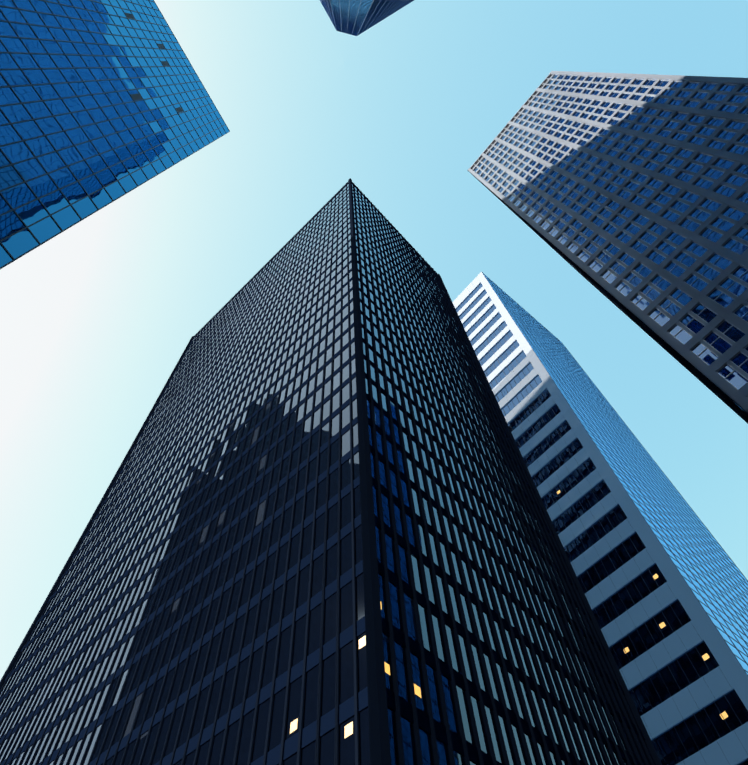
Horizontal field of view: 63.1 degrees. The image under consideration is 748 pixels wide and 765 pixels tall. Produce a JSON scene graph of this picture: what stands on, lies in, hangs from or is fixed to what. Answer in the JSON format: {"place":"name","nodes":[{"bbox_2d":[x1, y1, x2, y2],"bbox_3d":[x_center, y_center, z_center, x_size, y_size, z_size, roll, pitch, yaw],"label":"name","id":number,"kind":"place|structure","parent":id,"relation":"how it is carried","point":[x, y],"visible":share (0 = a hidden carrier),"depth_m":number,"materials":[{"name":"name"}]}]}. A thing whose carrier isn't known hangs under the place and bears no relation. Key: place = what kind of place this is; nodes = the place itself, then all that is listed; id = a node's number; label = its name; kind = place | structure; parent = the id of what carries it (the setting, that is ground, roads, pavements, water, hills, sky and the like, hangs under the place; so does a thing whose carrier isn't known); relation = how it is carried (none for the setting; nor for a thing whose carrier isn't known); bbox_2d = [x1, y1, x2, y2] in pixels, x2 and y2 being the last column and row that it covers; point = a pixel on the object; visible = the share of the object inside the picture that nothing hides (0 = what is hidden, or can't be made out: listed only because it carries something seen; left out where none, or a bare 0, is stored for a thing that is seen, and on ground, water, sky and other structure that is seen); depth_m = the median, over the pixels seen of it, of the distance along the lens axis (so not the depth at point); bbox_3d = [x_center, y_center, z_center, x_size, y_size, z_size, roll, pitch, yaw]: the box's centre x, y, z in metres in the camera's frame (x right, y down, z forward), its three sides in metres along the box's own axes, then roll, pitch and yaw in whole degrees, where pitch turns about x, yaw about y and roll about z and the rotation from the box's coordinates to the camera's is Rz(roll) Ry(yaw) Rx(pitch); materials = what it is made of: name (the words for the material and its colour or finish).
{"place":"outdoors","nodes":[
{"label":"outdoors","id":0,"kind":"place"},
{"bbox_2d":[0,178,661,764],"bbox_3d":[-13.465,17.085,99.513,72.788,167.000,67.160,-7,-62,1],"label":"central tower","id":1,"kind":"structure","parent":0,"point":[320,530],"depth_m":53.90,"materials":[{"name":"black glass"}]},
{"bbox_2d":[320,0,413,35],"bbox_3d":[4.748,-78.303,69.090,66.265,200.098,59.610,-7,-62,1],"label":"skyscraper","id":2,"kind":"structure","parent":0,"point":[355,17],"depth_m":112.65,"materials":[{"name":"blue glass"}]},
{"bbox_2d":[0,0,747,679],"label":"sky","id":3,"kind":"structure","parent":0,"point":[96,319],"materials":[{"name":"blue"}]},
{"bbox_2d":[453,272,747,764],"bbox_3d":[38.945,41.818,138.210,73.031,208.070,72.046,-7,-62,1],"label":"skyscraper","id":4,"kind":"structure","parent":0,"point":[662,579],"depth_m":102.58,"materials":[{"name":"clear glass"}]},
{"bbox_2d":[467,71,747,423],"bbox_3d":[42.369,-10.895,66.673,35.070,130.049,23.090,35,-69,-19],"label":"stone tower","id":5,"kind":"structure","parent":0,"point":[626,194],"depth_m":62.19,"materials":[{"name":"grey glass"}]},
{"label":"ground","id":6,"kind":"structure","parent":0,"visible":0},
{"bbox_2d":[0,0,229,268],"bbox_3d":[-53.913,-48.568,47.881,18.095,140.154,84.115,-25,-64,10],"label":"blue glass tower","id":7,"kind":"structure","parent":6,"relation":"on","point":[103,103],"depth_m":66.41,"materials":[{"name":"blue glass"}]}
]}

